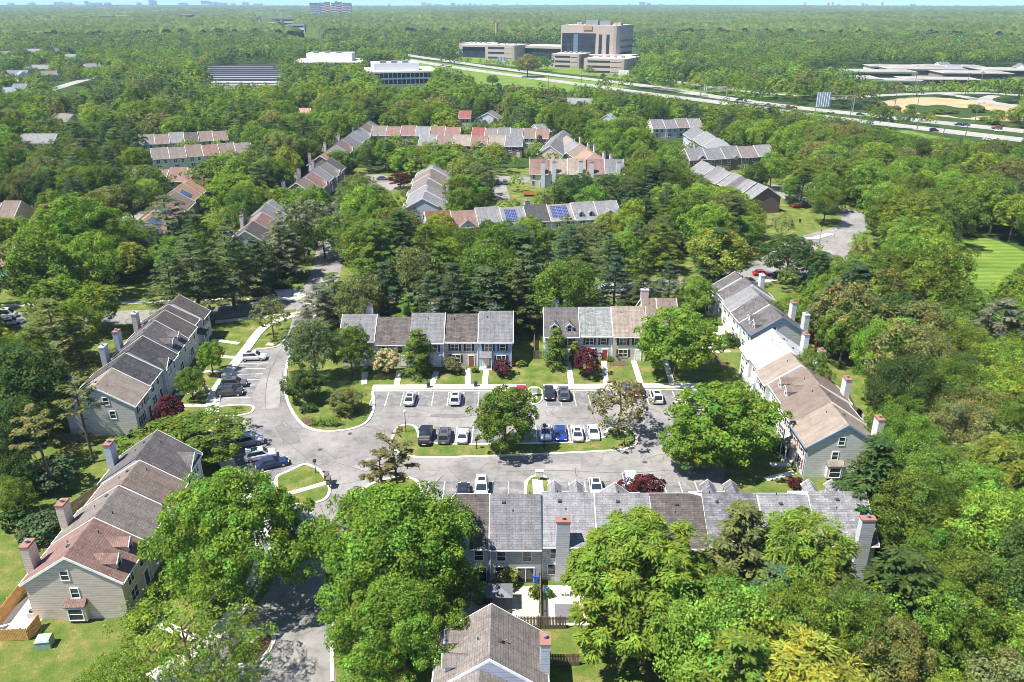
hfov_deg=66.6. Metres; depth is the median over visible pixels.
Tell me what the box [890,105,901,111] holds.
shrub
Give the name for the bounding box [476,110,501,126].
house
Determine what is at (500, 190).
access lane
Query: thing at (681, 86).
verge lawn
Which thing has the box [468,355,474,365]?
door
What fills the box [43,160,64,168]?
oak tree
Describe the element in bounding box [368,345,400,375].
dogwood tree
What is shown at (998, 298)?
maple tree
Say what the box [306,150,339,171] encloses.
townhouse
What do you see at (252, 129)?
maple tree
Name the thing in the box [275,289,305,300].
plaza
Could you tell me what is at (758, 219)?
maple tree
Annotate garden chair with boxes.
[559,586,564,595]
[564,586,570,595]
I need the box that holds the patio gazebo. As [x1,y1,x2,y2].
[486,583,512,611]
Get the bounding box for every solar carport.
[207,67,273,68]
[208,65,274,66]
[208,68,283,70]
[210,70,279,71]
[210,74,279,76]
[211,72,279,73]
[211,77,277,82]
[212,79,279,84]
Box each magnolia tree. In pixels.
[400,328,434,380]
[541,328,568,370]
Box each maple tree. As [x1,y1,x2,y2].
[0,116,25,138]
[0,131,22,147]
[0,139,12,152]
[0,153,17,170]
[0,186,8,202]
[0,330,24,358]
[1,140,28,156]
[2,91,25,108]
[9,95,41,108]
[10,101,28,109]
[10,163,37,179]
[11,194,148,253]
[16,187,38,214]
[23,91,47,101]
[29,241,100,292]
[31,297,110,362]
[33,273,93,331]
[34,188,62,212]
[35,165,62,190]
[54,174,70,197]
[59,146,102,168]
[67,229,121,287]
[77,106,110,145]
[88,94,108,106]
[100,139,132,166]
[104,114,135,133]
[108,93,132,103]
[115,103,138,114]
[115,404,251,465]
[129,90,151,105]
[130,100,149,114]
[131,107,165,127]
[136,465,326,610]
[150,98,180,109]
[160,105,177,127]
[169,229,221,284]
[171,364,205,399]
[178,155,230,187]
[185,117,209,131]
[192,218,222,239]
[194,340,227,373]
[197,171,270,211]
[206,153,235,177]
[207,98,239,120]
[217,171,259,200]
[223,185,260,215]
[224,111,250,129]
[239,124,271,146]
[239,249,262,282]
[244,156,296,187]
[248,139,278,156]
[250,128,280,145]
[257,91,290,108]
[258,109,279,121]
[259,185,296,207]
[267,100,292,114]
[268,156,295,184]
[269,131,308,158]
[277,317,347,373]
[279,368,325,400]
[280,181,334,222]
[281,99,298,114]
[281,113,301,132]
[283,217,304,236]
[297,477,480,647]
[313,208,374,259]
[316,100,339,120]
[316,555,469,681]
[319,109,354,135]
[324,323,376,374]
[326,150,357,168]
[327,387,366,412]
[339,101,366,118]
[352,217,399,254]
[365,205,389,220]
[370,139,400,169]
[374,92,395,106]
[381,145,431,174]
[390,92,407,103]
[404,108,428,125]
[412,146,427,170]
[418,90,439,103]
[421,149,473,172]
[423,211,456,235]
[430,222,454,248]
[430,554,487,612]
[435,505,462,547]
[440,173,489,202]
[441,148,460,170]
[464,384,539,450]
[472,96,491,115]
[472,220,519,257]
[475,218,496,236]
[486,75,500,84]
[501,91,523,105]
[512,214,549,248]
[542,228,565,250]
[549,254,599,306]
[563,106,598,131]
[577,118,610,145]
[577,265,597,295]
[590,128,610,158]
[590,212,622,241]
[591,127,629,156]
[605,230,642,265]
[607,118,619,127]
[614,213,646,243]
[633,303,730,377]
[641,96,671,119]
[643,574,804,681]
[649,182,684,214]
[650,143,688,165]
[656,412,728,471]
[663,380,793,466]
[669,627,771,681]
[675,200,735,245]
[687,172,709,185]
[726,120,747,142]
[733,210,767,238]
[734,215,763,248]
[741,567,856,681]
[743,201,767,230]
[744,119,766,144]
[745,118,780,144]
[753,233,825,279]
[767,299,787,313]
[775,292,813,320]
[781,176,801,196]
[785,137,815,173]
[795,120,817,132]
[796,347,836,380]
[797,274,843,334]
[803,172,847,212]
[809,252,839,267]
[810,144,856,165]
[816,156,859,190]
[838,153,879,180]
[841,253,873,273]
[842,144,860,153]
[844,158,892,207]
[845,175,871,207]
[859,141,902,166]
[862,394,940,463]
[865,248,930,282]
[868,465,987,559]
[869,566,999,681]
[882,176,900,186]
[884,134,910,144]
[886,359,951,416]
[889,141,918,159]
[889,244,958,286]
[891,436,1000,535]
[893,145,917,157]
[894,186,926,214]
[896,173,919,188]
[897,354,1001,434]
[898,154,931,172]
[900,173,935,190]
[901,518,999,600]
[914,393,1019,472]
[924,168,974,194]
[926,667,992,681]
[935,240,980,282]
[936,164,963,177]
[936,184,979,223]
[936,299,972,319]
[938,168,964,176]
[938,487,1023,609]
[946,143,984,174]
[959,361,1023,431]
[961,177,993,226]
[969,177,1021,233]
[973,170,1008,216]
[975,152,1005,170]
[975,313,1013,351]
[976,296,1002,316]
[980,596,1023,667]
[981,325,1023,352]
[992,487,1023,525]
[995,301,1023,327]
[999,153,1023,169]
[1009,178,1023,193]
[1012,293,1023,316]
[1013,263,1023,275]
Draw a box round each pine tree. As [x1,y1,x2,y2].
[0,98,10,110]
[15,298,114,377]
[19,141,39,155]
[45,139,57,150]
[59,122,93,151]
[59,174,91,196]
[61,153,83,166]
[65,122,91,149]
[68,96,88,114]
[81,129,99,153]
[90,143,103,157]
[93,124,110,150]
[93,160,101,171]
[96,93,108,109]
[97,109,124,137]
[98,146,124,172]
[99,127,130,152]
[99,146,117,165]
[102,129,133,156]
[102,168,125,186]
[111,157,125,177]
[112,122,130,140]
[117,132,137,146]
[119,129,134,145]
[124,124,137,143]
[131,106,151,132]
[133,194,199,257]
[139,249,209,315]
[140,186,155,213]
[161,233,241,305]
[168,97,184,112]
[179,214,217,256]
[185,214,222,250]
[186,98,196,111]
[192,102,206,119]
[192,226,270,309]
[219,106,240,133]
[225,116,246,142]
[231,237,280,296]
[236,98,253,115]
[243,144,262,158]
[246,99,254,110]
[248,162,277,203]
[249,175,266,211]
[258,219,316,277]
[260,143,276,156]
[261,147,276,158]
[274,130,307,162]
[275,94,293,107]
[282,235,313,274]
[290,114,316,137]
[291,123,302,138]
[291,284,340,333]
[311,272,358,328]
[314,273,340,315]
[326,102,340,129]
[330,180,351,219]
[333,181,369,222]
[342,246,395,304]
[349,219,403,281]
[356,144,380,172]
[358,183,381,208]
[363,93,376,107]
[368,262,417,316]
[371,139,402,171]
[391,293,423,316]
[396,223,455,280]
[404,270,455,316]
[411,206,422,227]
[412,241,466,311]
[415,262,486,313]
[439,268,475,313]
[453,149,475,176]
[462,100,475,120]
[463,174,485,207]
[469,239,491,277]
[471,152,501,178]
[475,96,495,117]
[476,187,495,206]
[479,182,496,202]
[480,278,534,329]
[492,86,504,114]
[499,266,541,332]
[503,223,551,263]
[505,112,520,127]
[506,243,547,320]
[521,107,534,127]
[523,222,549,256]
[536,95,557,116]
[536,193,551,204]
[542,182,566,204]
[544,214,585,261]
[551,225,593,268]
[578,296,595,306]
[581,222,615,262]
[586,255,640,305]
[588,232,626,272]
[604,186,621,207]
[610,97,625,117]
[618,191,635,206]
[619,164,662,204]
[619,274,659,305]
[620,104,631,118]
[620,250,662,299]
[625,220,657,265]
[632,102,644,120]
[636,158,678,194]
[638,185,659,218]
[639,223,689,272]
[648,208,680,239]
[650,184,674,219]
[651,215,680,251]
[652,261,687,304]
[654,104,669,119]
[673,219,699,253]
[682,190,713,228]
[687,103,701,118]
[697,178,707,186]
[701,112,718,134]
[707,112,738,140]
[723,202,754,247]
[750,110,765,120]
[776,555,791,582]
[785,109,803,127]
[796,281,837,344]
[798,278,847,348]
[839,559,863,591]
[868,129,884,144]
[875,148,891,163]
[938,148,948,160]
[958,163,976,176]
[965,297,1023,370]
[976,301,1002,327]
[1011,180,1023,219]
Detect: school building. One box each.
[830,75,882,84]
[843,69,916,77]
[863,64,923,68]
[874,78,923,86]
[878,66,967,76]
[894,76,980,85]
[911,64,984,68]
[928,70,1014,79]
[967,67,1023,77]
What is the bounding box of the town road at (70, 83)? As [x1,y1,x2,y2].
[53,75,106,89]
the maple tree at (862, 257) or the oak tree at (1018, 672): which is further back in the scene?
the maple tree at (862, 257)
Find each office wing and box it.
[459,41,497,55]
[485,43,529,59]
[551,51,590,68]
[583,55,639,73]
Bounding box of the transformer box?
[33,633,54,649]
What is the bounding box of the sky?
[0,0,1023,5]
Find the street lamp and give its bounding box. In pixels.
[543,423,545,447]
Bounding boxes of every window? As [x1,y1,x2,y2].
[58,570,70,580]
[69,588,80,598]
[102,397,109,405]
[109,411,116,418]
[127,571,134,587]
[130,582,139,603]
[138,402,142,412]
[138,556,144,568]
[140,411,145,424]
[152,393,157,405]
[180,360,184,369]
[190,346,193,356]
[193,463,198,476]
[397,346,402,353]
[432,344,437,351]
[451,344,458,350]
[451,354,460,362]
[466,344,471,350]
[474,551,483,560]
[484,344,492,350]
[494,566,503,577]
[496,355,505,362]
[496,552,505,561]
[499,344,505,350]
[522,552,531,561]
[547,563,554,574]
[549,549,555,558]
[567,338,572,345]
[585,338,593,344]
[598,34,601,53]
[600,338,606,344]
[606,35,609,54]
[618,349,627,356]
[619,338,626,344]
[634,338,639,344]
[740,362,743,373]
[779,423,783,437]
[796,452,801,467]
[831,451,838,460]
[838,437,845,445]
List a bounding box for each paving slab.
[512,603,517,608]
[513,589,517,594]
[513,596,517,601]
[519,589,524,594]
[519,596,524,601]
[519,603,524,608]
[519,610,524,615]
[526,596,530,601]
[526,603,530,608]
[526,610,530,615]
[532,603,537,608]
[532,610,537,615]
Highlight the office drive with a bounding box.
[666,80,796,95]
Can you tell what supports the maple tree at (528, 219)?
on the lawn at (74, 650)
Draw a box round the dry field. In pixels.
[874,97,1023,121]
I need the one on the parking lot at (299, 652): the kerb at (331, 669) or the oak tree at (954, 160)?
the kerb at (331, 669)
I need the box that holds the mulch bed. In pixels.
[241,633,271,662]
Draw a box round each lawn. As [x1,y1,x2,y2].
[0,168,1023,681]
[216,405,251,414]
[277,465,327,502]
[394,425,634,455]
[414,59,626,91]
[453,51,637,79]
[633,76,815,97]
[824,73,1023,90]
[909,104,992,117]
[960,238,1023,313]
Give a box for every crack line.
[291,445,366,471]
[508,469,674,472]
[640,439,664,461]
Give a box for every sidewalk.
[1,296,279,306]
[146,312,299,681]
[215,312,299,322]
[372,384,525,389]
[543,383,696,389]
[702,317,724,348]
[703,275,809,288]
[805,233,833,238]
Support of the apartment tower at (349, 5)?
on the ground at (1002, 236)
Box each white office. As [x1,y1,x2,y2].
[294,51,362,65]
[364,60,433,85]
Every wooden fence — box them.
[0,574,26,624]
[0,627,26,640]
[24,614,41,640]
[54,433,93,442]
[70,484,99,512]
[487,571,488,604]
[516,615,565,628]
[533,320,534,358]
[534,319,541,326]
[534,350,541,358]
[539,572,540,628]
[550,652,579,665]
[810,330,820,347]
[850,405,862,417]
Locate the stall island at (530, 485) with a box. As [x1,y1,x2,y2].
[527,477,548,493]
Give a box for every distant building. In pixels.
[119,6,150,6]
[178,14,193,17]
[270,18,295,25]
[287,24,305,32]
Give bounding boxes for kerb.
[217,328,291,558]
[219,404,254,416]
[238,630,275,667]
[274,463,330,505]
[284,301,374,431]
[330,564,352,680]
[359,476,420,493]
[373,390,505,391]
[391,424,637,457]
[524,475,550,493]
[526,387,542,403]
[554,389,696,390]
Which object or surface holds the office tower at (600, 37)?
on the office lawn at (558, 70)
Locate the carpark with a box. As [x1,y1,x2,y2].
[206,71,278,88]
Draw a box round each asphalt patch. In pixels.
[266,381,280,408]
[275,424,300,445]
[351,457,380,471]
[430,414,464,417]
[545,464,580,470]
[645,429,671,443]
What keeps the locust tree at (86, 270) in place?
on the lawn at (74, 650)
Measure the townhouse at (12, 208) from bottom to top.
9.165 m
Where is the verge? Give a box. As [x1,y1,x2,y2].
[896,130,949,139]
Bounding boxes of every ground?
[0,30,1023,250]
[146,349,207,428]
[302,418,311,425]
[379,370,433,373]
[440,370,461,372]
[609,362,628,365]
[710,351,724,367]
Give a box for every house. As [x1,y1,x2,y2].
[0,87,18,93]
[1,70,31,77]
[12,84,29,91]
[15,71,30,81]
[21,133,64,150]
[25,49,41,52]
[26,65,49,71]
[41,71,57,80]
[52,113,79,130]
[83,63,100,68]
[299,108,311,113]
[458,110,471,129]
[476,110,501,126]
[531,123,553,139]
[567,98,592,106]
[601,113,616,120]
[935,62,950,64]
[944,65,961,67]
[1012,63,1023,68]
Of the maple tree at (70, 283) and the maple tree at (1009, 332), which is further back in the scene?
the maple tree at (70, 283)
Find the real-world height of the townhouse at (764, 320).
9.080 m
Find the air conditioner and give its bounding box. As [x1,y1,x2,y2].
[26,608,34,619]
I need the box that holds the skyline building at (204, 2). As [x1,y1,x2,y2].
[201,1,209,4]
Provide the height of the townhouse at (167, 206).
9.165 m
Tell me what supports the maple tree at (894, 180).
on the lawn at (74, 650)
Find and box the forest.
[0,4,1023,38]
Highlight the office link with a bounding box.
[582,54,638,68]
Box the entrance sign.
[619,70,628,74]
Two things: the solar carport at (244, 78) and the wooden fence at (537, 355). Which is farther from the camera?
the solar carport at (244, 78)
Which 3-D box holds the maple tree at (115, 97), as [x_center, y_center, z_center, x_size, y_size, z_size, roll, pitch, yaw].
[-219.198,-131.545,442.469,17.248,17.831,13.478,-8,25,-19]
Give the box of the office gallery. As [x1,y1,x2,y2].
[460,43,560,59]
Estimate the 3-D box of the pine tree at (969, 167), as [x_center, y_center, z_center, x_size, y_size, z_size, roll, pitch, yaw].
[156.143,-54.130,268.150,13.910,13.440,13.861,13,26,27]
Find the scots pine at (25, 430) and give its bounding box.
[8,403,62,494]
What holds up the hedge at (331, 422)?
on the lawn at (74, 650)
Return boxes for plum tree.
[150,393,184,424]
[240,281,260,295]
[387,172,411,187]
[493,358,513,375]
[573,346,603,375]
[617,473,666,492]
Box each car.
[2,317,23,325]
[215,384,244,396]
[220,375,247,386]
[233,431,263,448]
[241,349,266,361]
[243,445,276,462]
[255,455,288,470]
[279,512,314,524]
[376,176,387,179]
[403,391,416,405]
[437,427,451,443]
[449,390,461,404]
[456,428,468,442]
[456,482,470,493]
[473,474,488,492]
[516,385,526,396]
[539,424,551,440]
[543,385,554,399]
[554,425,566,441]
[557,386,569,399]
[570,425,583,440]
[587,424,599,440]
[588,477,603,491]
[621,382,631,392]
[632,383,644,396]
[649,389,662,403]
[674,396,699,408]
[752,269,770,275]
[771,270,783,277]
[791,202,805,207]
[991,125,1002,128]
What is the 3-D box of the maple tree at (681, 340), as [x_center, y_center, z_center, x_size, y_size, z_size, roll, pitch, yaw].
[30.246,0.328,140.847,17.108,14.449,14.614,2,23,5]
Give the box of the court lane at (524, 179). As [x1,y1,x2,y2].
[489,176,529,182]
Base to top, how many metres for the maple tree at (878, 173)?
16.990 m
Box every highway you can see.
[406,59,1022,141]
[408,54,1023,132]
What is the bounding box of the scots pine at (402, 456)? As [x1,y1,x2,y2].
[369,426,420,513]
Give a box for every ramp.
[831,92,1022,99]
[942,94,1018,106]
[978,95,1017,105]
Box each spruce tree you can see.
[28,203,52,249]
[44,122,61,134]
[51,98,72,113]
[66,179,88,193]
[75,138,101,161]
[77,94,87,114]
[105,100,118,110]
[121,147,150,178]
[124,120,139,143]
[130,142,153,166]
[187,90,200,102]
[190,107,204,119]
[207,109,224,130]
[236,109,251,142]
[264,251,292,282]
[276,119,295,137]
[301,139,314,168]
[310,119,329,143]
[357,98,376,123]
[360,108,379,124]
[366,136,384,164]
[368,99,396,124]
[381,209,420,275]
[402,142,417,162]
[453,265,526,348]
[497,230,548,303]
[504,225,518,246]
[574,124,598,151]
[575,116,591,147]
[636,197,658,231]
[643,173,664,194]
[687,227,737,292]
[700,109,709,128]
[712,108,747,142]
[721,196,756,248]
[737,559,799,635]
[766,106,778,127]
[783,167,813,205]
[795,251,831,294]
[800,250,830,285]
[824,544,978,681]
[829,433,908,554]
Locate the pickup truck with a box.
[418,425,432,444]
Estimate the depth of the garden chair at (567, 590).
90.47 m
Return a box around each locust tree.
[0,216,25,243]
[0,305,10,332]
[0,327,15,340]
[0,369,44,420]
[3,215,32,244]
[20,278,75,317]
[39,229,74,243]
[70,258,107,291]
[72,278,122,334]
[76,100,106,118]
[93,243,125,284]
[114,241,151,282]
[177,99,192,110]
[210,157,260,178]
[267,143,301,187]
[315,90,337,109]
[371,191,406,215]
[375,185,392,197]
[445,153,480,176]
[450,143,470,155]
[499,93,523,112]
[535,108,553,126]
[559,505,706,666]
[576,107,600,118]
[626,145,655,164]
[675,548,713,601]
[696,613,881,681]
[747,504,861,608]
[874,196,934,234]
[877,215,927,244]
[902,188,944,214]
[911,228,950,246]
[957,152,999,174]
[960,431,1023,499]
[984,271,1023,299]
[987,346,1022,372]
[993,192,1023,241]
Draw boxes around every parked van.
[0,307,17,317]
[600,283,621,293]
[621,470,639,491]
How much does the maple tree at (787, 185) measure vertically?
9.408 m
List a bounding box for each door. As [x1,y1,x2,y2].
[143,565,150,587]
[147,403,152,418]
[159,386,163,396]
[186,354,189,365]
[365,354,371,364]
[399,355,406,365]
[434,355,440,366]
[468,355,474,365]
[472,567,486,581]
[482,358,488,366]
[517,567,534,581]
[602,349,607,359]
[634,350,640,360]
[789,448,793,459]
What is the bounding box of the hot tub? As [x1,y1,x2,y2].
[555,604,577,622]
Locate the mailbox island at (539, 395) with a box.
[528,388,541,402]
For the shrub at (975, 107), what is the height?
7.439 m
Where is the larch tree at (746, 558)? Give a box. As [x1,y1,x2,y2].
[693,498,774,621]
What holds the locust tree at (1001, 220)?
on the ground at (1002, 236)
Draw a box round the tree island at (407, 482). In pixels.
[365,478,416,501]
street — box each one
[4,265,977,326]
[290,175,371,302]
[737,184,869,279]
[822,233,856,272]
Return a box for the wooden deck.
[523,191,534,193]
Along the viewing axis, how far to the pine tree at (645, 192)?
243.44 m
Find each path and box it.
[149,618,198,640]
[158,404,204,406]
[175,388,209,395]
[196,369,224,372]
[202,355,234,358]
[210,338,240,344]
[288,481,325,493]
[361,372,367,383]
[394,370,401,384]
[430,371,438,384]
[465,368,470,383]
[482,370,488,383]
[532,479,543,493]
[565,361,573,383]
[601,361,608,383]
[631,361,642,382]
[663,360,674,382]
[712,350,730,352]
[763,470,796,481]
[769,462,790,466]
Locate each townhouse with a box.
[0,200,33,222]
[0,245,24,281]
[18,517,153,621]
[51,485,170,574]
[62,368,154,435]
[79,353,164,407]
[84,460,188,519]
[97,429,203,500]
[98,335,179,394]
[110,219,164,262]
[111,320,191,374]
[127,310,198,360]
[134,199,184,232]
[138,134,155,155]
[141,304,209,345]
[142,210,177,234]
[148,169,168,193]
[150,147,170,168]
[154,134,170,147]
[154,295,211,341]
[159,183,202,213]
[166,167,188,192]
[166,191,196,225]
[168,146,188,166]
[169,132,183,146]
[183,132,198,144]
[183,176,211,208]
[184,144,203,167]
[184,168,212,184]
[198,131,213,144]
[201,144,219,159]
[212,130,228,143]
[217,142,235,155]
[225,220,275,249]
[234,142,252,155]
[239,212,282,247]
[242,202,286,222]
[255,198,291,221]
[281,177,319,201]
[294,172,329,198]
[296,166,333,193]
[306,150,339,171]
[309,162,341,190]
[311,157,345,179]
[321,145,348,169]
[323,139,353,162]
[335,135,361,158]
[337,131,365,143]
[340,302,379,365]
[347,127,371,145]
[351,123,371,132]
[355,120,379,130]
[371,125,386,139]
[374,317,410,366]
[385,126,401,140]
[400,125,416,145]
[402,192,445,220]
[406,179,446,196]
[407,184,448,209]
[409,302,445,366]
[411,169,447,184]
[411,172,450,187]
[415,126,430,146]
[415,164,451,183]
[418,134,436,149]
[422,210,453,230]
[430,126,445,135]
[431,603,550,681]
[436,135,453,148]
[444,127,461,135]
[444,313,478,365]
[450,210,478,243]
[451,493,490,581]
[452,670,507,681]
[453,134,471,151]
[470,136,488,156]
[471,127,484,135]
[474,206,501,231]
[478,299,513,369]
[484,128,497,135]
[487,135,505,157]
[488,491,541,582]
[497,127,510,135]
[499,206,525,225]
[504,136,524,157]
[510,128,522,136]
[522,199,550,233]
[523,128,535,148]
[529,159,548,187]
[535,129,549,148]
[536,137,564,158]
[539,480,595,582]
[542,296,579,360]
[546,130,572,143]
[547,203,574,236]
[548,159,566,186]
[563,135,581,144]
[564,140,589,157]
[567,143,596,157]
[567,158,585,179]
[570,201,598,233]
[574,149,605,158]
[579,307,612,359]
[586,159,604,177]
[588,153,612,158]
[592,482,652,575]
[594,200,619,230]
[604,159,624,175]
[611,306,646,360]
[636,287,658,347]
[646,119,665,138]
[649,493,708,561]
[656,298,677,348]
[663,119,678,138]
[674,118,689,137]
[680,148,707,167]
[683,126,703,145]
[687,118,702,128]
[687,129,703,147]
[688,160,710,184]
[688,479,759,577]
[693,131,714,147]
[696,164,714,178]
[698,135,715,147]
[703,148,725,167]
[703,166,728,178]
[704,138,727,147]
[704,271,765,315]
[709,170,731,191]
[712,141,730,147]
[717,172,745,185]
[717,277,776,319]
[718,145,741,169]
[721,286,776,332]
[727,177,745,187]
[730,294,797,340]
[734,179,757,192]
[737,146,758,169]
[739,305,810,346]
[739,328,810,384]
[743,183,781,213]
[747,342,826,390]
[752,144,771,161]
[754,352,827,412]
[755,493,814,576]
[768,367,852,426]
[777,384,865,437]
[778,403,885,478]
[787,479,879,581]
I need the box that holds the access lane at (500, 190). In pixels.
[493,181,510,203]
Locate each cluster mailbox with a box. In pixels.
[323,471,328,480]
[325,475,331,486]
[531,387,537,392]
[535,469,542,476]
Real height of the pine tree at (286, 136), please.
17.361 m
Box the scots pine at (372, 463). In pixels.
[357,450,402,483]
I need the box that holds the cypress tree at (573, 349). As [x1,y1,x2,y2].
[568,341,582,362]
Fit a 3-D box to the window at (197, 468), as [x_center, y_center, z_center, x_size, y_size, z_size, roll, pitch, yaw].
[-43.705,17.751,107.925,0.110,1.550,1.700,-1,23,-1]
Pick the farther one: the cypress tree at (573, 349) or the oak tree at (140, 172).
the oak tree at (140, 172)
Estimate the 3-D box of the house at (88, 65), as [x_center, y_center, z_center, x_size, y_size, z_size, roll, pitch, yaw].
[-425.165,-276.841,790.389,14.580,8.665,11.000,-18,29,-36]
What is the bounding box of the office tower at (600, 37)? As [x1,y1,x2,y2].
[561,20,632,54]
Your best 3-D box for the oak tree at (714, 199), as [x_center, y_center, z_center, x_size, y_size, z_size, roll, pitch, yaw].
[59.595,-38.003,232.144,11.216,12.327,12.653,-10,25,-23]
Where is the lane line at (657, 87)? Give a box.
[410,55,1009,129]
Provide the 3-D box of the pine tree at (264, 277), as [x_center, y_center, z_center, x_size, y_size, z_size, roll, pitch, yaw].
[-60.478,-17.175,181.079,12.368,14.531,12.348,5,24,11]
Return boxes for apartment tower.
[309,3,320,13]
[320,3,325,12]
[324,2,330,12]
[331,3,336,12]
[337,2,341,12]
[342,3,347,12]
[347,3,351,13]
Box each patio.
[0,596,41,628]
[452,585,486,619]
[492,585,539,624]
[543,585,588,625]
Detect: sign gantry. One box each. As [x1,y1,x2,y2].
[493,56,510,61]
[700,87,727,97]
[815,92,855,112]
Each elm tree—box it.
[66,634,186,681]
[74,653,132,681]
[99,568,278,681]
[165,616,272,681]
[244,239,279,294]
[248,296,289,338]
[268,198,339,255]
[300,213,339,258]
[587,371,656,434]
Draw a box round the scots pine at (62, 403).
[52,375,106,462]
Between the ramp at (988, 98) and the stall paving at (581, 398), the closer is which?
the stall paving at (581, 398)
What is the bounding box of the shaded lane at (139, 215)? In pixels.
[113,211,145,227]
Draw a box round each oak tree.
[0,124,23,141]
[0,134,13,140]
[0,145,32,169]
[0,158,16,180]
[0,169,45,201]
[0,231,73,305]
[0,329,63,375]
[0,341,77,435]
[0,342,40,409]
[0,394,56,462]
[0,422,32,467]
[0,449,48,488]
[0,475,38,512]
[1,108,32,123]
[8,266,51,299]
[16,155,67,178]
[18,315,69,352]
[20,151,56,169]
[20,171,62,206]
[22,313,57,335]
[37,147,63,161]
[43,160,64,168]
[49,160,98,177]
[53,165,102,193]
[59,192,103,218]
[68,122,111,144]
[72,164,125,200]
[84,184,143,217]
[85,110,109,123]
[110,182,152,223]
[117,147,152,172]
[121,164,176,190]
[127,87,149,105]
[133,178,165,206]
[153,235,189,285]
[156,233,179,245]
[158,115,196,133]
[168,250,207,282]
[173,110,201,126]
[207,236,257,286]
[218,202,250,231]
[220,156,249,177]
[230,149,266,171]
[231,179,266,213]
[240,120,259,140]
[247,159,289,188]
[253,132,302,155]
[258,109,283,128]
[271,127,290,134]
[283,219,320,262]
[294,138,328,162]
[332,271,391,318]
[335,173,373,190]
[335,177,373,211]
[335,221,397,271]
[337,183,392,226]
[375,206,422,247]
[380,245,451,303]
[388,99,412,123]
[405,97,425,113]
[407,223,451,252]
[416,104,445,125]
[429,100,451,124]
[436,236,464,270]
[441,175,476,208]
[443,187,480,210]
[450,226,483,256]
[454,239,516,292]
[458,246,524,302]
[461,161,498,189]
[501,219,518,236]
[514,53,540,76]
[529,260,595,318]
[540,101,566,128]
[553,177,587,203]
[561,173,598,202]
[570,222,602,258]
[573,183,612,201]
[590,174,637,200]
[609,120,648,143]
[609,176,642,202]
[611,140,635,163]
[613,117,638,134]
[616,127,653,150]
[616,197,648,226]
[619,158,664,190]
[622,140,652,159]
[623,117,643,126]
[637,218,677,257]
[651,172,687,196]
[655,155,678,165]
[658,157,690,174]
[659,188,704,249]
[662,162,692,183]
[674,275,718,310]
[675,185,714,218]
[680,173,696,187]
[680,562,744,635]
[685,182,710,198]
[686,225,759,281]
[696,178,716,190]
[697,221,749,261]
[705,194,722,212]
[707,184,761,212]
[710,192,747,220]
[732,106,763,122]
[743,162,770,183]
[759,151,791,187]
[766,124,807,155]
[783,559,857,635]
[791,156,827,194]
[792,141,840,168]
[796,262,874,348]
[803,124,829,138]
[805,185,846,224]
[806,281,883,357]
[808,127,841,142]
[808,573,917,681]
[814,153,850,184]
[814,301,870,363]
[822,139,839,146]
[823,252,872,278]
[824,122,850,138]
[829,118,850,127]
[831,133,874,153]
[831,293,881,349]
[835,605,945,681]
[838,268,896,303]
[843,125,867,140]
[844,123,867,133]
[846,146,869,173]
[849,316,941,397]
[852,289,930,352]
[855,181,912,236]
[858,247,914,276]
[860,317,948,395]
[861,188,915,242]
[862,267,920,304]
[862,352,957,427]
[863,300,965,356]
[866,129,898,145]
[869,141,893,155]
[872,411,954,491]
[875,160,886,167]
[877,167,908,181]
[880,232,911,250]
[883,159,911,178]
[885,324,957,374]
[886,255,967,309]
[892,233,923,253]
[900,233,977,292]
[901,175,936,191]
[903,545,1020,660]
[909,300,943,323]
[911,138,931,158]
[911,158,945,176]
[912,212,954,241]
[915,169,938,176]
[916,275,997,319]
[917,187,951,211]
[924,378,1023,461]
[926,460,1023,550]
[929,154,955,168]
[929,191,987,235]
[929,307,979,335]
[933,316,997,359]
[934,215,962,241]
[934,326,994,380]
[941,349,992,380]
[946,147,980,168]
[953,646,1023,681]
[962,336,1023,391]
[969,141,991,150]
[970,518,1023,649]
[974,393,1023,471]
[979,156,1023,189]
[980,139,1010,158]
[983,363,1023,398]
[988,198,1022,229]
[1000,287,1023,301]
[1004,432,1023,491]
[1015,147,1023,162]
[1015,211,1023,234]
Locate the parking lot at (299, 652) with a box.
[163,302,725,681]
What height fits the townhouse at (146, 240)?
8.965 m
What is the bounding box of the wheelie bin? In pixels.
[533,576,538,582]
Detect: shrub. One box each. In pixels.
[0,500,36,529]
[13,504,60,544]
[18,449,77,494]
[124,601,162,630]
[228,641,253,661]
[266,277,291,288]
[284,274,299,282]
[299,402,317,412]
[443,356,461,371]
[496,567,519,586]
[515,357,526,366]
[528,583,542,599]
[546,587,554,597]
[606,356,613,361]
[696,302,708,310]
[709,317,722,324]
[721,333,740,346]
[771,438,789,453]
[786,476,802,490]
[838,479,852,490]
[866,104,874,109]
[875,102,887,106]
[878,105,890,111]
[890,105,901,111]
[903,108,917,112]
[920,111,935,116]
[931,105,945,113]
[945,109,959,113]
[971,105,985,111]
[978,116,992,120]
[984,118,1000,123]
[989,109,1007,114]
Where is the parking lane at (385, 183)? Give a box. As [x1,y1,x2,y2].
[370,174,410,190]
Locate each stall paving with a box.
[221,358,270,397]
[233,447,312,514]
[370,392,520,405]
[428,481,523,500]
[431,427,503,442]
[536,425,601,441]
[547,391,682,405]
[558,482,701,492]
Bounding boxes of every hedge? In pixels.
[306,415,340,426]
[707,365,722,371]
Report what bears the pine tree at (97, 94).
on the ground at (1002, 236)
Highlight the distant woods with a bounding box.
[0,25,1023,301]

